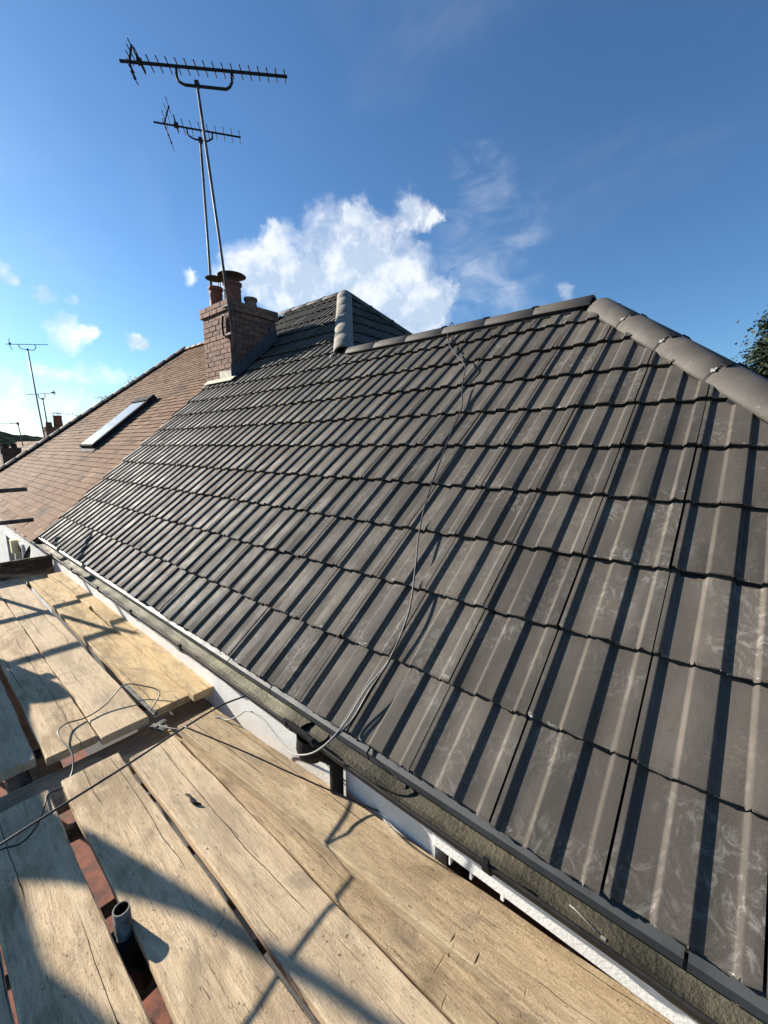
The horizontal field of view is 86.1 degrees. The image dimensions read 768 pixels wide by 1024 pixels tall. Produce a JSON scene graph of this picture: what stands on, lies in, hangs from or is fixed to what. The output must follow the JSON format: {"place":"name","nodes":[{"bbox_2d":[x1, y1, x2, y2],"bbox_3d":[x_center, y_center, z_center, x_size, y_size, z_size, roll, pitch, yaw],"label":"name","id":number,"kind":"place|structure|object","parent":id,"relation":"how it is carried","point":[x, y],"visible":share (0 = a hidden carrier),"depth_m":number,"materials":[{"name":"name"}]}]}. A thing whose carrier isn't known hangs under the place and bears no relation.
{"place":"outdoors","nodes":[
{"label":"outdoors","id":0,"kind":"place"},
{"bbox_2d":[0,431,43,447],"bbox_3d":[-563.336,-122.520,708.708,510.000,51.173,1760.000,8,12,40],"label":"hills","id":1,"kind":"structure","parent":0,"point":[5,437],"depth_m":591.11,"materials":[{"name":"green plant"}]},
{"bbox_2d":[0,749,172,1023],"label":"patio","id":2,"kind":"structure","parent":0,"point":[154,1004],"depth_m":3.65,"materials":[{"name":"red brick"}]},
{"bbox_2d":[112,900,141,999],"bbox_3d":[-0.831,2.440,1.494,0.057,2.412,0.048,0,9,3],"label":"scaffold tube","id":3,"kind":"object","parent":2,"relation":"on","point":[122,918],"visible":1,"depth_m":1.29,"materials":[{"name":"grey metal"}]},
{"bbox_2d":[15,770,31,787],"bbox_3d":[-0.807,1.486,1.230,6.400,0.048,0.048,8,12,40],"label":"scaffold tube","id":4,"kind":"object","parent":3,"relation":"attached to","point":[23,779],"depth_m":2.05,"materials":[{"name":"grey metal"}]},
{"bbox_2d":[0,700,212,814],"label":"scaffold board","id":5,"kind":"object","parent":4,"relation":"on","point":[128,747],"visible":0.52,"depth_m":2.13,"materials":[{"name":"brown wood"}]},
{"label":"scaffold tube","id":6,"kind":"object","parent":4,"relation":"on","visible":0},
{"bbox_2d":[0,951,14,1023],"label":"scaffold board","id":7,"kind":"object","parent":6,"relation":"on","point":[6,1016],"visible":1,"depth_m":1.13,"materials":[{"name":"brown wood"}]},
{"bbox_2d":[111,932,153,990],"bbox_3d":[-0.809,1.431,1.324,0.129,0.168,0.107,5,11,27],"label":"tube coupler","id":8,"kind":"object","parent":3,"relation":"attached to","point":[135,963],"visible":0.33,"depth_m":1.30,"materials":[{"name":"black metal"}]},
{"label":"scaffold tube","id":9,"kind":"object","parent":2,"relation":"on","visible":0},
{"bbox_2d":[0,667,62,793],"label":"scaffold board","id":10,"kind":"object","parent":9,"relation":"on","point":[40,769],"visible":0.12,"depth_m":2.28,"materials":[{"name":"brown wood"}]},
{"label":"scaffold tube","id":11,"kind":"object","parent":2,"relation":"on","visible":0},
{"bbox_2d":[0,487,26,492],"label":"scaffold tube","id":12,"kind":"object","parent":11,"relation":"attached to","point":[9,490],"visible":1,"depth_m":4.71,"materials":[{"name":"black metal"}]},
{"bbox_2d":[0,518,33,524],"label":"scaffold tube","id":13,"kind":"object","parent":11,"relation":"attached to","point":[16,521],"visible":1,"depth_m":4.77,"materials":[{"name":"black metal"}]},
{"bbox_2d":[0,0,767,436],"label":"sky","id":14,"kind":"structure","parent":0,"point":[436,164],"materials":[{"name":"blue"}]},
{"label":"ground","id":15,"kind":"structure","parent":0,"visible":0},
{"bbox_2d":[0,443,21,464],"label":"house","id":16,"kind":"structure","parent":15,"relation":"on","point":[7,454],"depth_m":11.77,"materials":[{"name":"brown brick"}]},
{"bbox_2d":[0,413,62,466],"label":"house","id":17,"kind":"structure","parent":15,"relation":"on","point":[49,428],"depth_m":16.05,"materials":[{"name":"brown brick"}]},
{"bbox_2d":[1,422,22,445],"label":"tv aerial","id":18,"kind":"object","parent":17,"relation":"attached to","point":[17,423],"visible":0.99,"depth_m":18.26,"materials":[{"name":"metal"}]},
{"bbox_2d":[8,342,47,437],"bbox_3d":[-13.239,-4.223,15.588,0.370,4.309,1.213,9,13,43],"label":"tv aerial","id":19,"kind":"object","parent":17,"relation":"attached to","point":[32,378],"visible":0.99,"depth_m":15.44,"materials":[{"name":"metal"}]},
{"bbox_2d":[27,391,55,421],"bbox_3d":[-13.098,-3.398,15.889,0.369,2.581,0.957,7,12,36],"label":"tv aerial","id":20,"kind":"object","parent":17,"relation":"attached to","point":[43,401],"visible":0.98,"depth_m":15.77,"materials":[{"name":"metal"}]},
{"bbox_2d":[0,316,283,612],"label":"house","id":21,"kind":"structure","parent":15,"relation":"on","point":[60,471],"depth_m":7.42,"materials":[{"name":"brown tile"}]},
{"bbox_2d":[9,539,19,553],"bbox_3d":[-6.103,0.564,6.809,0.150,0.220,0.115,8,12,40],"label":"alarm box","id":22,"kind":"object","parent":21,"relation":"attached to","point":[14,547],"visible":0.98,"depth_m":6.75,"materials":[{"name":"beige plastic"}]},
{"bbox_2d":[5,531,27,584],"bbox_3d":[-6.380,1.059,7.185,1.560,1.260,0.031,8,12,40],"label":"window","id":23,"kind":"structure","parent":21,"relation":"in","point":[20,555],"depth_m":7.12,"materials":[{"name":"white glass"}]},
{"bbox_2d":[79,394,158,451],"bbox_3d":[-4.946,-1.670,7.677,0.900,1.047,1.160,8,12,40],"label":"roof window","id":24,"kind":"structure","parent":21,"relation":"in","point":[138,405],"depth_m":7.51,"materials":[{"name":"white glass"}]},
{"bbox_2d":[153,96,240,284],"bbox_3d":[-2.934,-4.638,6.737,1.276,3.373,0.400,-3,10,-15],"label":"tv aerial","id":25,"kind":"object","parent":21,"relation":"attached to","point":[200,140],"visible":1,"depth_m":6.56,"materials":[{"name":"metal"}]},
{"bbox_2d":[31,270,767,1023],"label":"house","id":26,"kind":"structure","parent":15,"relation":"on","point":[565,704],"depth_m":1.84,"materials":[{"name":"tile"}]},
{"bbox_2d":[23,546,30,558],"bbox_3d":[-4.685,0.705,5.248,0.494,0.525,0.443,0,9,3],"label":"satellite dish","id":27,"kind":"object","parent":26,"relation":"attached to","point":[27,553],"visible":0.22,"depth_m":5.19,"materials":[{"name":"metal"}]},
{"bbox_2d":[33,704,146,759],"bbox_3d":[-1.790,1.253,2.132,0.048,0.048,1.560,8,12,40],"label":"scaffold tube","id":28,"kind":"object","parent":26,"relation":"attached to","point":[38,754],"visible":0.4,"depth_m":2.12,"materials":[{"name":"black metal"}]},
{"bbox_2d":[0,679,35,781],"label":"scaffold board","id":29,"kind":"object","parent":28,"relation":"on","point":[17,756],"visible":1,"depth_m":2.08,"materials":[{"name":"brown wood"}]},
{"bbox_2d":[0,595,97,765],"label":"scaffold board","id":30,"kind":"object","parent":28,"relation":"on","point":[49,707],"visible":1,"depth_m":2.48,"materials":[{"name":"brown wood"}]},
{"bbox_2d":[0,578,148,744],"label":"scaffold board","id":31,"kind":"object","parent":28,"relation":"on","point":[91,685],"visible":0.88,"depth_m":2.79,"materials":[{"name":"brown wood"}]},
{"bbox_2d":[25,573,190,716],"bbox_3d":[-2.635,0.944,3.594,3.678,0.049,0.214,8,12,40],"label":"scaffold board","id":32,"kind":"object","parent":28,"relation":"on","point":[125,661],"visible":0.91,"depth_m":3.03,"materials":[{"name":"yellow wood"}]},
{"bbox_2d":[47,571,97,609],"bbox_3d":[-3.238,0.802,4.318,1.503,0.049,0.177,8,12,39],"label":"scaffold board","id":33,"kind":"object","parent":32,"relation":"on","point":[62,580],"visible":0.62,"depth_m":4.28,"materials":[{"name":"yellow wood"}]},
{"bbox_2d":[123,683,167,732],"bbox_3d":[-1.411,1.139,2.406,0.601,0.044,0.081,8,12,40],"label":"metal strip","id":34,"kind":"object","parent":32,"relation":"attached to","point":[153,712],"visible":0.91,"depth_m":2.33,"materials":[{"name":"grey metal"}]},
{"bbox_2d":[88,599,213,701],"bbox_3d":[-1.890,0.972,3.215,2.203,0.049,0.198,8,12,41],"label":"scaffold board","id":35,"kind":"object","parent":32,"relation":"on","point":[193,685],"visible":0.66,"depth_m":2.88,"materials":[{"name":"yellow wood"}]},
{"bbox_2d":[5,845,194,990],"bbox_3d":[-1.212,1.687,1.678,0.048,0.108,1.525,9,13,43],"label":"scaffold tube","id":36,"kind":"object","parent":26,"relation":"attached to","point":[107,909],"depth_m":1.72,"materials":[{"name":"grey metal"}]},
{"bbox_2d":[64,783,147,838],"bbox_3d":[-1.295,1.321,1.716,0.048,0.048,1.560,8,12,40],"label":"scaffold tube","id":37,"kind":"object","parent":26,"relation":"attached to","point":[72,829],"visible":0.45,"depth_m":1.70,"materials":[{"name":"grey metal"}]},
{"bbox_2d":[0,790,151,1023],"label":"scaffold board","id":38,"kind":"object","parent":37,"relation":"on","point":[64,963],"visible":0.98,"depth_m":1.27,"materials":[{"name":"brown wood"}]},
{"bbox_2d":[182,738,527,1023],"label":"scaffold board","id":39,"kind":"object","parent":37,"relation":"on","point":[450,990],"visible":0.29,"depth_m":1.29,"materials":[{"name":"brown wood"}]},
{"bbox_2d":[177,707,673,1023],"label":"scaffold board","id":40,"kind":"object","parent":39,"relation":"on","point":[525,970],"visible":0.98,"depth_m":1.34,"materials":[{"name":"brown wood"}]},
{"bbox_2d":[159,662,386,755],"bbox_3d":[-0.626,0.897,1.905,1.312,0.628,0.303,4,10,23],"label":"cable","id":41,"kind":"object","parent":40,"relation":"on","point":[338,731],"visible":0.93,"depth_m":1.68,"materials":[{"name":"grey plastic"}]},
{"bbox_2d":[68,794,155,842],"bbox_3d":[-1.566,1.651,2.112,1.400,0.218,0.048,-6,11,-30],"label":"scaffold tube","id":42,"kind":"object","parent":26,"relation":"attached to","point":[77,836],"visible":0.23,"depth_m":2.09,"materials":[{"name":"metal"}]},
{"bbox_2d":[0,696,244,845],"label":"cable","id":43,"kind":"object","parent":26,"relation":"attached to","point":[79,794],"visible":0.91,"depth_m":1.51,"materials":[{"name":"black rubber"}]},
{"bbox_2d":[141,899,235,1001],"bbox_3d":[-0.973,1.838,1.496,0.048,0.048,1.522,7,12,37],"label":"scaffold tube","id":44,"kind":"object","parent":26,"relation":"attached to","point":[149,990],"depth_m":1.57,"materials":[{"name":"grey metal"}]},
{"bbox_2d":[119,37,286,345],"bbox_3d":[-2.451,-4.380,5.910,2.205,3.857,0.380,-1,9,-5],"label":"tv aerial","id":45,"kind":"object","parent":26,"relation":"attached to","point":[138,61],"visible":1,"depth_m":5.70,"materials":[{"name":"metal"}]},
{"bbox_2d":[221,314,226,337],"bbox_3d":[-2.403,-2.800,6.202,0.146,0.348,0.040,8,12,40],"label":"cable coil","id":46,"kind":"object","parent":26,"relation":"hanging from","point":[222,324],"visible":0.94,"depth_m":6.22,"materials":[{"name":"grey plastic"}]},
{"bbox_2d":[253,938,265,954],"bbox_3d":[-0.573,1.420,1.107,0.048,0.048,1.560,8,12,40],"label":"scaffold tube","id":47,"kind":"object","parent":26,"relation":"attached to","point":[258,944],"depth_m":1.30,"materials":[{"name":"grey metal"}]},
{"bbox_2d":[61,753,312,1023],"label":"scaffold board","id":48,"kind":"object","parent":47,"relation":"on","point":[207,962],"visible":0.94,"depth_m":1.34,"materials":[{"name":"brown wood"}]},
{"bbox_2d":[0,683,159,850],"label":"cable","id":49,"kind":"object","parent":48,"relation":"on","point":[37,824],"visible":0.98,"depth_m":2.01,"materials":[{"name":"grey plastic"}]},
{"bbox_2d":[129,736,451,1023],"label":"scaffold board","id":50,"kind":"object","parent":47,"relation":"on","point":[333,962],"visible":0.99,"depth_m":1.36,"materials":[{"name":"brown wood"}]},
{"bbox_2d":[185,793,201,804],"bbox_3d":[-0.823,1.230,1.760,0.113,0.014,0.022,6,11,32],"label":"wood splinter","id":51,"kind":"object","parent":50,"relation":"on","point":[194,802],"visible":1,"depth_m":1.75,"materials":[{"name":"black wood"}]},
{"bbox_2d":[185,726,379,812],"bbox_3d":[-0.426,1.067,1.710,0.882,0.270,0.008,2,10,11],"label":"cable","id":52,"kind":"object","parent":26,"relation":"attached to","point":[284,770],"visible":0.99,"depth_m":1.71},
{"bbox_2d":[329,322,465,740],"bbox_3d":[0.352,-0.470,2.739,0.283,2.260,2.971,3,10,17],"label":"cable","id":53,"kind":"object","parent":26,"relation":"attached to","point":[365,697],"visible":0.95,"depth_m":1.94,"materials":[{"name":"grey plastic"}]},
{"bbox_2d":[448,856,622,985],"bbox_3d":[0.896,1.856,1.115,1.680,1.260,0.060,8,12,40],"label":"window","id":54,"kind":"structure","parent":26,"relation":"in","point":[456,867],"depth_m":1.44,"materials":[{"name":"black glass"}]},
{"bbox_2d":[569,904,605,941],"bbox_3d":[0.521,1.055,1.057,0.011,0.009,0.100,-6,11,-32],"label":"cable tie","id":55,"kind":"object","parent":26,"relation":"on","point":[602,937],"visible":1,"depth_m":1.05,"materials":[{"name":"white plastic"}]},
{"bbox_2d":[730,310,767,378],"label":"cypress tree","id":56,"kind":"object","parent":15,"relation":"on","point":[760,354],"visible":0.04,"depth_m":10.13,"materials":[{"name":"green plant"}]},
{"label":"scaffold tube","id":57,"kind":"object","parent":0,"visible":0},
{"bbox_2d":[0,555,53,580],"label":"toe board","id":58,"kind":"object","parent":57,"relation":"attached to","point":[21,568],"visible":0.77,"depth_m":4.85,"materials":[{"name":"brown wood"}]}
]}

